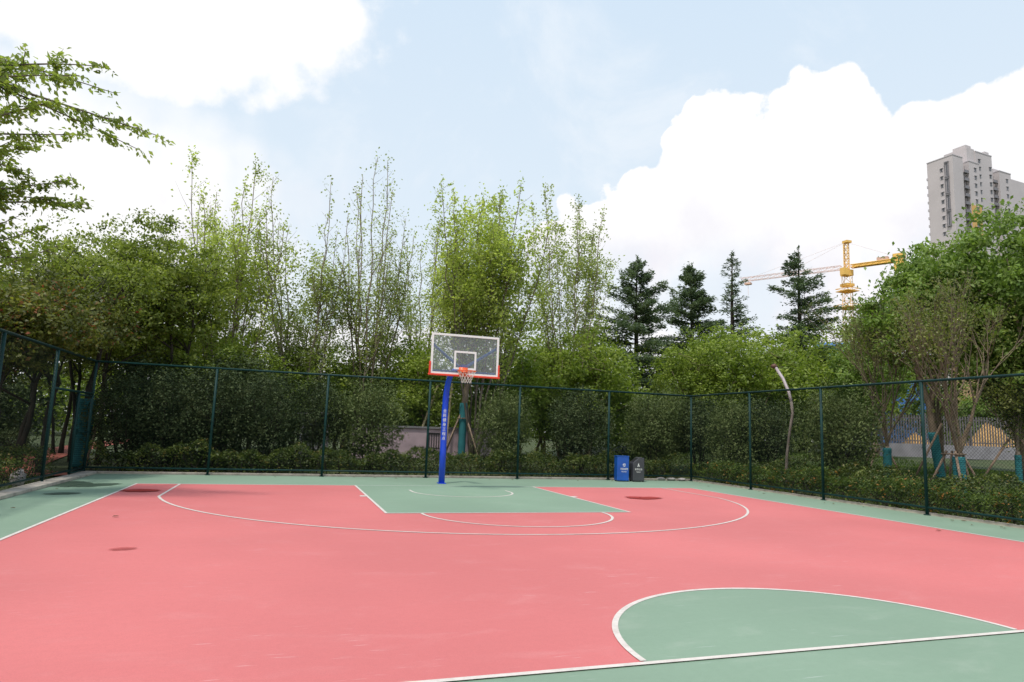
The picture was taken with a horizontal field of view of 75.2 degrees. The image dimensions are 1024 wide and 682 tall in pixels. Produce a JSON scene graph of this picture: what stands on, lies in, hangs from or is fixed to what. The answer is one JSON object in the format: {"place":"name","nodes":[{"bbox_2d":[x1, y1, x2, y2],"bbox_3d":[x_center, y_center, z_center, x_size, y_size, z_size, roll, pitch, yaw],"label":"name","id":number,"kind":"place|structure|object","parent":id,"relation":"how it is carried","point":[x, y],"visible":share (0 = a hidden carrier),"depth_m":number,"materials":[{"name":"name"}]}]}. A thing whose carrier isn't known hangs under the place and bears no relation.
{"place":"outdoors","nodes":[
{"label":"outdoors","id":0,"kind":"place"},
{"bbox_2d":[1,441,122,476],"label":"path","id":1,"kind":"structure","parent":0,"point":[57,454],"depth_m":23.42,"materials":[{"name":"red rubber"}]},
{"bbox_2d":[0,418,1023,523],"bbox_3d":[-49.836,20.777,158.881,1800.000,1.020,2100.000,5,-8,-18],"label":"ground","id":2,"kind":"structure","parent":0,"point":[998,465],"depth_m":24.16,"materials":[{"name":"green plant"}]},
{"bbox_2d":[0,427,30,457],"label":"hedge","id":3,"kind":"object","parent":2,"relation":"on","point":[8,435],"visible":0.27,"depth_m":22.96,"materials":[{"name":"green plant"}]},
{"bbox_2d":[0,443,56,488],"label":"hedge","id":4,"kind":"object","parent":2,"relation":"on","point":[13,465],"visible":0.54,"depth_m":15.37,"materials":[{"name":"green plant"}]},
{"bbox_2d":[6,353,103,452],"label":"dark tree","id":5,"kind":"object","parent":2,"relation":"on","point":[67,417],"visible":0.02,"depth_m":26.91,"materials":[{"name":"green plant"}]},
{"bbox_2d":[0,366,113,447],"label":"undergrowth","id":6,"kind":"object","parent":2,"relation":"on","point":[17,403],"visible":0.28,"depth_m":28.80,"materials":[{"name":"green plant"}]},
{"bbox_2d":[0,279,125,472],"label":"dark tree","id":7,"kind":"object","parent":2,"relation":"on","point":[24,316],"visible":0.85,"depth_m":15.63,"materials":[{"name":"green plant"}]},
{"bbox_2d":[0,233,134,459],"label":"dark tree","id":8,"kind":"object","parent":2,"relation":"on","point":[23,248],"visible":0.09,"depth_m":20.50,"materials":[{"name":"green plant"}]},
{"bbox_2d":[0,261,151,472],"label":"dark tree","id":9,"kind":"object","parent":2,"relation":"on","point":[54,281],"visible":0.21,"depth_m":18.20,"materials":[{"name":"green plant"}]},
{"bbox_2d":[3,212,165,460],"bbox_3d":[-15.335,-0.108,23.459,6.041,8.842,5.078,5,-8,-18],"label":"dark tree","id":10,"kind":"object","parent":2,"relation":"on","point":[88,245],"visible":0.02,"depth_m":23.30,"materials":[{"name":"green plant"}]},
{"bbox_2d":[0,43,175,291],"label":"overhanging tree","id":11,"kind":"object","parent":2,"relation":"on","point":[8,69],"visible":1,"depth_m":12.20,"materials":[{"name":"green plant"}]},
{"bbox_2d":[49,227,178,470],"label":"dark tree","id":12,"kind":"object","parent":2,"relation":"on","point":[130,272],"visible":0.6,"depth_m":19.66,"materials":[{"name":"green plant"}]},
{"bbox_2d":[67,368,174,470],"bbox_3d":[-11.395,2.279,19.674,2.800,3.198,3.037,5,-8,-18],"label":"rounded shrub","id":13,"kind":"object","parent":2,"relation":"on","point":[112,419],"visible":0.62,"depth_m":19.24,"materials":[{"name":"green plant"}]},
{"bbox_2d":[31,208,220,464],"bbox_3d":[-12.755,-0.279,21.809,5.710,8.816,5.293,5,-8,-18],"label":"dark tree","id":14,"kind":"object","parent":2,"relation":"on","point":[148,249],"visible":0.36,"depth_m":21.85,"materials":[{"name":"green plant"}]},
{"bbox_2d":[61,311,219,450],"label":"dark tree","id":15,"kind":"object","parent":2,"relation":"on","point":[114,354],"visible":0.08,"depth_m":25.92,"materials":[{"name":"green plant"}]},
{"bbox_2d":[89,344,196,460],"bbox_3d":[-12.386,2.096,22.380,3.693,4.205,4.485,5,-8,-21],"label":"rounded shrub","id":16,"kind":"object","parent":2,"relation":"on","point":[129,368],"visible":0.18,"depth_m":21.93,"materials":[{"name":"green plant"}]},
{"bbox_2d":[113,359,222,471],"bbox_3d":[-10.260,2.232,20.053,2.921,3.500,3.239,-5,-10,41],"label":"rounded shrub","id":17,"kind":"object","parent":2,"relation":"on","point":[172,405],"visible":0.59,"depth_m":19.67,"materials":[{"name":"green plant"}]},
{"bbox_2d":[103,206,248,460],"bbox_3d":[-12.070,-0.294,23.139,5.148,9.082,4.788,5,-8,-18],"label":"dark tree","id":18,"kind":"object","parent":2,"relation":"on","point":[188,284],"visible":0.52,"depth_m":23.23,"materials":[{"name":"green plant"}]},
{"bbox_2d":[155,184,241,448],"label":"slender tree","id":19,"kind":"object","parent":2,"relation":"on","point":[210,212],"visible":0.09,"depth_m":30.28,"materials":[{"name":"green plant"}]},
{"bbox_2d":[163,353,264,471],"bbox_3d":[-9.146,2.241,20.702,3.037,3.712,3.333,1,-8,11],"label":"rounded shrub","id":20,"kind":"object","parent":2,"relation":"on","point":[219,407],"visible":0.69,"depth_m":20.23,"materials":[{"name":"green plant"}]},
{"bbox_2d":[142,327,291,451],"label":"bushy tree","id":21,"kind":"object","parent":2,"relation":"on","point":[227,344],"visible":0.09,"depth_m":24.52,"materials":[{"name":"green plant"}]},
{"bbox_2d":[166,345,290,459],"bbox_3d":[-9.784,2.084,23.146,4.661,4.147,4.616,-4,-10,38],"label":"rounded shrub","id":22,"kind":"object","parent":2,"relation":"on","point":[237,364],"visible":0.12,"depth_m":23.01,"materials":[{"name":"green plant"}]},
{"bbox_2d":[170,145,310,446],"bbox_3d":[-11.489,-1.740,26.560,5.503,12.514,4.973,-4,-10,37],"label":"slender tree","id":23,"kind":"object","parent":2,"relation":"on","point":[237,249],"visible":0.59,"depth_m":26.36,"materials":[{"name":"green plant"}]},
{"bbox_2d":[203,327,288,448],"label":"bushy tree","id":24,"kind":"object","parent":2,"relation":"on","point":[256,352],"visible":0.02,"depth_m":28.29,"materials":[{"name":"green plant"}]},
{"bbox_2d":[217,361,308,471],"bbox_3d":[-7.793,2.404,21.037,2.770,3.529,3.364,5,-8,-19],"label":"rounded shrub","id":25,"kind":"object","parent":2,"relation":"on","point":[270,427],"visible":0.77,"depth_m":20.64,"materials":[{"name":"green plant"}]},
{"bbox_2d":[254,336,347,447],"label":"bushy tree","id":26,"kind":"object","parent":2,"relation":"on","point":[300,369],"visible":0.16,"depth_m":27.46,"materials":[{"name":"green plant"}]},
{"bbox_2d":[242,172,367,451],"bbox_3d":[-8.963,-1.200,28.366,5.216,12.149,4.988,5,-8,-18],"label":"slender tree","id":27,"kind":"object","parent":2,"relation":"on","point":[323,294],"visible":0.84,"depth_m":27.85,"materials":[{"name":"green plant"}]},
{"bbox_2d":[282,377,352,466],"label":"rounded shrub","id":28,"kind":"object","parent":2,"relation":"on","point":[316,414],"visible":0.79,"depth_m":21.87,"materials":[{"name":"green plant"}]},
{"bbox_2d":[294,331,396,451],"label":"bushy tree","id":29,"kind":"object","parent":2,"relation":"on","point":[334,351],"visible":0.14,"depth_m":29.41,"materials":[{"name":"green plant"}]},
{"bbox_2d":[328,368,410,470],"bbox_3d":[-4.950,2.579,22.395,3.135,3.651,3.065,-4,-10,40],"label":"rounded shrub","id":30,"kind":"object","parent":2,"relation":"on","point":[371,416],"visible":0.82,"depth_m":22.05,"materials":[{"name":"green plant"}]},
{"bbox_2d":[323,147,422,420],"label":"slender tree","id":31,"kind":"object","parent":2,"relation":"on","point":[349,319],"visible":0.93,"depth_m":29.16,"materials":[{"name":"green plant"}]},
{"bbox_2d":[79,437,688,478],"bbox_3d":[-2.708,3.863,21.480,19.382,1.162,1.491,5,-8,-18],"label":"hedge","id":32,"kind":"object","parent":2,"relation":"on","point":[587,458],"visible":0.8,"depth_m":20.62,"materials":[{"name":"green plant"}]},
{"bbox_2d":[338,331,444,424],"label":"bushy tree","id":33,"kind":"object","parent":2,"relation":"on","point":[408,345],"visible":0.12,"depth_m":29.89,"materials":[{"name":"green plant"}]},
{"bbox_2d":[97,471,689,480],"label":"kerb","id":34,"kind":"structure","parent":2,"relation":"on","point":[287,474],"depth_m":19.90,"materials":[{"name":"concrete"}]},
{"bbox_2d":[390,211,452,374],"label":"slender tree","id":35,"kind":"object","parent":2,"relation":"on","point":[422,334],"visible":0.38,"depth_m":33.26,"materials":[{"name":"green plant"}]},
{"bbox_2d":[348,424,495,460],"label":"wall","id":36,"kind":"structure","parent":2,"relation":"on","point":[419,433],"depth_m":26.99,"materials":[{"name":"grey concrete"}]},
{"bbox_2d":[368,333,484,427],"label":"bushy tree","id":37,"kind":"object","parent":2,"relation":"on","point":[418,365],"visible":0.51,"depth_m":28.38,"materials":[{"name":"green plant"}]},
{"bbox_2d":[422,171,556,461],"bbox_3d":[-1.120,-0.968,27.919,6.258,12.148,6.077,5,-8,-18],"label":"slender tree","id":38,"kind":"object","parent":2,"relation":"on","point":[462,299],"visible":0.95,"depth_m":26.86,"materials":[{"name":"green plant"}]},
{"bbox_2d":[1,359,1000,447],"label":"distant wood","id":39,"kind":"object","parent":2,"relation":"on","point":[65,400],"depth_m":52.98,"materials":[{"name":"green plant"}]},
{"bbox_2d":[468,375,540,471],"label":"rounded shrub","id":40,"kind":"object","parent":2,"relation":"on","point":[505,424],"visible":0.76,"depth_m":23.44,"materials":[{"name":"green plant"}]},
{"bbox_2d":[0,474,1023,681],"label":"court base","id":41,"kind":"object","parent":2,"relation":"on","point":[992,658],"visible":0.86,"depth_m":5.08,"materials":[{"name":"green paint"}]},
{"bbox_2d":[0,471,96,499],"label":"kerb","id":42,"kind":"structure","parent":41,"relation":"on","point":[14,491],"depth_m":14.01,"materials":[{"name":"concrete"}]},
{"bbox_2d":[0,328,97,486],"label":"fence","id":43,"kind":"object","parent":41,"relation":"on","point":[3,341],"visible":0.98,"depth_m":14.50,"materials":[{"name":"metal"}]},
{"bbox_2d":[71,394,92,473],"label":"metal gate","id":44,"kind":"structure","parent":43,"relation":"attached to","point":[83,431],"depth_m":17.30,"materials":[{"name":"metal"}]},
{"bbox_2d":[0,483,137,539],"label":"side line","id":45,"kind":"object","parent":41,"relation":"on","point":[61,514],"visible":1,"depth_m":10.09,"materials":[{"name":"white paint"}]},
{"bbox_2d":[49,481,91,486],"bbox_3d":[-9.912,3.199,14.891,1.200,0.001,2.100,6,-8,-24],"label":"damp patch","id":46,"kind":"object","parent":41,"relation":"on","point":[68,483],"visible":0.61,"depth_m":14.95,"materials":[{"name":"green"}]},
{"bbox_2d":[70,483,117,486],"bbox_3d":[-9.302,3.216,14.863,0.900,0.001,1.600,0,-8,14],"label":"damp patch","id":47,"kind":"object","parent":41,"relation":"on","point":[96,484],"visible":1,"depth_m":14.83,"materials":[{"name":"green"}]},
{"bbox_2d":[85,360,690,479],"bbox_3d":[-2.468,2.763,20.782,18.780,3.078,0.150,5,-8,-18],"label":"back fence","id":48,"kind":"object","parent":41,"relation":"on","point":[208,460],"visible":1,"depth_m":20.13,"materials":[{"name":"metal"}]},
{"bbox_2d":[428,332,499,483],"bbox_3d":[-1.716,1.859,17.516,1.782,3.950,2.626,9,-10,-40],"label":"basketball hoop","id":49,"kind":"object","parent":41,"relation":"on","point":[463,370],"visible":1,"depth_m":17.36,"materials":[{"name":"blue metal"}]},
{"bbox_2d":[0,484,1023,681],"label":"pink playing area","id":50,"kind":"object","parent":41,"relation":"on","point":[178,594],"visible":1,"depth_m":7.07,"materials":[{"name":"paint"}]},
{"bbox_2d":[158,484,748,534],"bbox_3d":[-0.403,3.411,13.947,13.050,0.001,8.177,5,-8,-18],"label":"three point line","id":51,"kind":"object","parent":50,"relation":"on","point":[745,515],"visible":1,"depth_m":10.68,"materials":[{"name":"white paint"}]},
{"bbox_2d":[356,485,626,512],"bbox_3d":[-0.828,3.566,15.192,4.860,0.001,5.577,5,-8,-18],"label":"green key area","id":52,"kind":"object","parent":50,"relation":"on","point":[396,499],"visible":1,"depth_m":14.52,"materials":[{"name":"paint"}]},
{"bbox_2d":[421,512,613,526],"bbox_3d":[0.369,3.134,11.685,3.654,0.001,1.819,5,-8,-18],"label":"free throw arc","id":53,"kind":"object","parent":50,"relation":"on","point":[612,517],"visible":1,"depth_m":11.12,"materials":[{"name":"white paint"}]},
{"bbox_2d":[408,630,1023,681],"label":"halfway line","id":54,"kind":"object","parent":50,"relation":"on","point":[664,661],"visible":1,"depth_m":4.64,"materials":[{"name":"white paint"}]},
{"bbox_2d":[618,589,1013,661],"bbox_3d":[2.333,2.431,5.930,3.604,0.001,1.802,5,-8,-18],"label":"green centre semicircle","id":55,"kind":"object","parent":50,"relation":"on","point":[700,623],"visible":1,"depth_m":5.66,"materials":[{"name":"paint"}]},
{"bbox_2d":[612,588,1015,660],"bbox_3d":[2.318,2.434,5.974,3.654,0.001,1.810,5,-8,-18],"label":"arc","id":56,"kind":"object","parent":55,"relation":"on","point":[620,639],"visible":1,"depth_m":6.03,"materials":[{"name":"white paint"}]},
{"bbox_2d":[614,455,628,481],"bbox_3d":[3.659,4.259,22.211,0.421,0.838,0.360,3,-8,-8],"label":"recycling bin","id":57,"kind":"object","parent":41,"relation":"on","point":[621,468],"visible":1,"depth_m":22.06,"materials":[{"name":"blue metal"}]},
{"bbox_2d":[629,457,643,481],"bbox_3d":[4.190,4.307,22.331,0.404,0.812,0.346,4,-8,-12],"label":"litter bin","id":58,"kind":"object","parent":41,"relation":"on","point":[636,468],"visible":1,"depth_m":22.18,"materials":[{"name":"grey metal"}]},
{"bbox_2d":[689,373,1023,520],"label":"fence","id":59,"kind":"object","parent":41,"relation":"on","point":[923,448],"visible":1,"depth_m":16.61,"materials":[{"name":"metal"}]},
{"bbox_2d":[692,479,1023,528],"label":"kerb","id":60,"kind":"structure","parent":41,"relation":"on","point":[919,512],"depth_m":16.04,"materials":[{"name":"concrete"}]},
{"bbox_2d":[449,312,590,458],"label":"bushy tree","id":61,"kind":"object","parent":2,"relation":"on","point":[525,376],"visible":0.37,"depth_m":30.12,"materials":[{"name":"green plant"}]},
{"bbox_2d":[505,343,570,456],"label":"bushy tree","id":62,"kind":"object","parent":2,"relation":"on","point":[541,438],"visible":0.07,"depth_m":34.05,"materials":[{"name":"green plant"}]},
{"bbox_2d":[520,176,624,457],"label":"slender tree","id":63,"kind":"object","parent":2,"relation":"on","point":[589,275],"visible":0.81,"depth_m":32.92,"materials":[{"name":"green plant"}]},
{"bbox_2d":[503,307,651,456],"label":"bushy tree","id":64,"kind":"object","parent":2,"relation":"on","point":[603,329],"visible":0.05,"depth_m":35.76,"materials":[{"name":"green plant"}]},
{"bbox_2d":[539,381,620,475],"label":"rounded shrub","id":65,"kind":"object","parent":2,"relation":"on","point":[576,429],"visible":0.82,"depth_m":24.18,"materials":[{"name":"green plant"}]},
{"bbox_2d":[513,320,652,456],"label":"bushy tree","id":66,"kind":"object","parent":2,"relation":"on","point":[606,378],"visible":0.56,"depth_m":30.84,"materials":[{"name":"green plant"}]},
{"bbox_2d":[585,254,724,459],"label":"cedar tree","id":67,"kind":"object","parent":2,"relation":"on","point":[637,327],"visible":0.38,"depth_m":36.84,"materials":[{"name":"green plant"}]},
{"bbox_2d":[620,377,692,476],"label":"rounded shrub","id":68,"kind":"object","parent":2,"relation":"on","point":[649,442],"visible":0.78,"depth_m":25.27,"materials":[{"name":"green plant"}]},
{"bbox_2d":[638,379,697,473],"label":"rounded shrub","id":69,"kind":"object","parent":2,"relation":"on","point":[683,419],"visible":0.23,"depth_m":26.07,"materials":[{"name":"green plant"}]},
{"bbox_2d":[639,339,737,451],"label":"bushy tree","id":70,"kind":"object","parent":2,"relation":"on","point":[677,372],"visible":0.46,"depth_m":32.24,"materials":[{"name":"green plant"}]},
{"bbox_2d":[624,261,766,443],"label":"cedar tree","id":71,"kind":"object","parent":2,"relation":"on","point":[691,277],"visible":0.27,"depth_m":40.55,"materials":[{"name":"green plant"}]},
{"bbox_2d":[665,392,729,474],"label":"rounded shrub","id":72,"kind":"object","parent":2,"relation":"on","point":[687,420],"visible":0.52,"depth_m":25.88,"materials":[{"name":"green plant"}]},
{"bbox_2d":[649,320,770,449],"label":"bushy tree","id":73,"kind":"object","parent":2,"relation":"on","point":[730,358],"visible":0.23,"depth_m":33.61,"materials":[{"name":"green plant"}]},
{"bbox_2d":[694,386,771,481],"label":"rounded shrub","id":74,"kind":"object","parent":2,"relation":"on","point":[737,453],"visible":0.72,"depth_m":23.92,"materials":[{"name":"green plant"}]},
{"bbox_2d":[718,251,761,352],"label":"cedar tree","id":75,"kind":"object","parent":2,"relation":"on","point":[733,310],"visible":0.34,"depth_m":43.17,"materials":[{"name":"green plant"}]},
{"bbox_2d":[690,315,841,443],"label":"bushy tree","id":76,"kind":"object","parent":2,"relation":"on","point":[769,376],"visible":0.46,"depth_m":32.76,"materials":[{"name":"green plant"}]},
{"bbox_2d":[729,393,804,478],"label":"rounded shrub","id":77,"kind":"object","parent":2,"relation":"on","point":[771,439],"visible":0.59,"depth_m":23.87,"materials":[{"name":"green plant"}]},
{"bbox_2d":[771,364,793,486],"bbox_3d":[8.756,2.745,21.456,0.232,4.115,0.892,5,-8,-18],"label":"bent pole","id":78,"kind":"object","parent":2,"relation":"on","point":[775,366],"visible":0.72,"depth_m":21.21,"materials":[{"name":"grey metal"}]},
{"bbox_2d":[746,331,841,451],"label":"bushy tree","id":79,"kind":"object","parent":2,"relation":"on","point":[811,342],"visible":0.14,"depth_m":36.40,"materials":[{"name":"green plant"}]},
{"bbox_2d":[621,450,1023,512],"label":"lawn grass","id":80,"kind":"structure","parent":2,"relation":"on","point":[913,467],"depth_m":26.39,"materials":[{"name":"green plant"}]},
{"bbox_2d":[764,245,881,450],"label":"cedar tree","id":81,"kind":"object","parent":2,"relation":"on","point":[803,284],"visible":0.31,"depth_m":38.75,"materials":[{"name":"green plant"}]},
{"bbox_2d":[740,240,905,340],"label":"tower crane","id":82,"kind":"object","parent":2,"relation":"on","point":[846,271],"visible":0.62,"depth_m":149.03,"materials":[{"name":"yellow metal"}]},
{"bbox_2d":[786,368,892,488],"bbox_3d":[10.238,2.758,20.578,3.220,3.752,3.294,2,-8,-1],"label":"rounded shrub","id":83,"kind":"object","parent":2,"relation":"on","point":[837,442],"visible":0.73,"depth_m":20.29,"materials":[{"name":"green plant"}]},
{"bbox_2d":[795,338,908,452],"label":"bushy tree","id":84,"kind":"object","parent":2,"relation":"on","point":[822,352],"visible":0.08,"depth_m":37.12,"materials":[{"name":"green plant"}]},
{"bbox_2d":[688,456,1023,524],"bbox_3d":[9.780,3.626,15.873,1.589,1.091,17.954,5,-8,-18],"label":"hedge","id":85,"kind":"object","parent":2,"relation":"on","point":[992,496],"visible":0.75,"depth_m":16.89,"materials":[{"name":"green plant"}]},
{"bbox_2d":[816,338,926,457],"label":"broadleaf tree","id":86,"kind":"object","parent":2,"relation":"on","point":[851,374],"visible":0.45,"depth_m":33.64,"materials":[{"name":"green plant"}]},
{"bbox_2d":[805,316,948,441],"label":"bushy tree","id":87,"kind":"object","parent":2,"relation":"on","point":[902,396],"visible":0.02,"depth_m":44.53,"materials":[{"name":"green plant"}]},
{"bbox_2d":[789,278,974,476],"bbox_3d":[12.669,1.100,22.021,4.477,6.948,5.025,9,-10,-40],"label":"vase tree","id":88,"kind":"object","parent":2,"relation":"on","point":[876,365],"visible":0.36,"depth_m":22.18,"materials":[{"name":"green plant"}]},
{"bbox_2d":[883,383,929,442],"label":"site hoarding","id":89,"kind":"object","parent":2,"relation":"on","point":[901,403],"depth_m":61.34,"materials":[{"name":"blue metal"}]},
{"bbox_2d":[807,400,1013,449],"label":"tall hedge","id":90,"kind":"object","parent":2,"relation":"on","point":[959,409],"visible":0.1,"depth_m":44.87,"materials":[{"name":"green plant"}]},
{"bbox_2d":[865,294,980,477],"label":"tree","id":91,"kind":"object","parent":2,"relation":"on","point":[933,429],"visible":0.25,"depth_m":20.47,"materials":[{"name":"green plant"}]},
{"bbox_2d":[836,236,1021,474],"bbox_3d":[15.461,0.536,23.576,7.078,8.509,4.495,-3,-9,33],"label":"broadleaf tree","id":92,"kind":"object","parent":2,"relation":"on","point":[938,414],"visible":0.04,"depth_m":24.08,"materials":[{"name":"green plant"}]},
{"bbox_2d":[844,413,1015,459],"bbox_3d":[31.401,5.684,38.130,25.966,2.525,0.300,2,-8,0],"label":"slat fence","id":93,"kind":"object","parent":2,"relation":"on","point":[993,453],"visible":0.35,"depth_m":38.07,"materials":[{"name":"grey metal"}]},
{"bbox_2d":[840,195,1023,479],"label":"broadleaf tree","id":94,"kind":"object","parent":2,"relation":"on","point":[1011,282],"visible":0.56,"depth_m":20.19,"materials":[{"name":"green plant"}]},
{"bbox_2d":[913,423,969,481],"bbox_3d":[13.288,3.416,19.965,1.559,1.876,1.790,6,-9,-27],"label":"tree support","id":95,"kind":"object","parent":2,"relation":"on","point":[931,444],"visible":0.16,"depth_m":20.11,"materials":[{"name":"brown wood"}]},
{"bbox_2d":[870,251,1023,492],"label":"vase tree","id":96,"kind":"object","parent":2,"relation":"on","point":[958,320],"visible":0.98,"depth_m":17.98,"materials":[{"name":"green plant"}]},
{"bbox_2d":[902,376,1007,444],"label":"broadleaf tree","id":97,"kind":"object","parent":2,"relation":"on","point":[978,406],"visible":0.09,"depth_m":45.74,"materials":[{"name":"green plant"}]},
{"bbox_2d":[929,450,985,494],"bbox_3d":[11.978,3.610,17.983,1.120,1.277,1.120,6,-8,-25],"label":"tree support","id":98,"kind":"object","parent":2,"relation":"on","point":[950,466],"visible":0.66,"depth_m":17.96,"materials":[{"name":"brown wood"}]},
{"bbox_2d":[926,145,1023,440],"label":"apartment building","id":99,"kind":"structure","parent":2,"relation":"on","point":[960,177],"depth_m":237.63,"materials":[{"name":"beige concrete"}]},
{"bbox_2d":[965,423,1014,446],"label":"sand heap","id":100,"kind":"object","parent":2,"relation":"on","point":[989,437],"visible":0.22,"depth_m":40.88,"materials":[{"name":"beige sand"}]},
{"bbox_2d":[967,359,1023,481],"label":"vase tree","id":101,"kind":"object","parent":2,"relation":"on","point":[1008,412],"visible":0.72,"depth_m":18.91,"materials":[{"name":"green plant"}]},
{"bbox_2d":[981,438,1023,478],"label":"tree support","id":102,"kind":"object","parent":2,"relation":"on","point":[998,455],"visible":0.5,"depth_m":18.98,"materials":[{"name":"brown wood"}]},
{"bbox_2d":[0,0,1023,424],"label":"sky","id":103,"kind":"structure","parent":0,"point":[705,131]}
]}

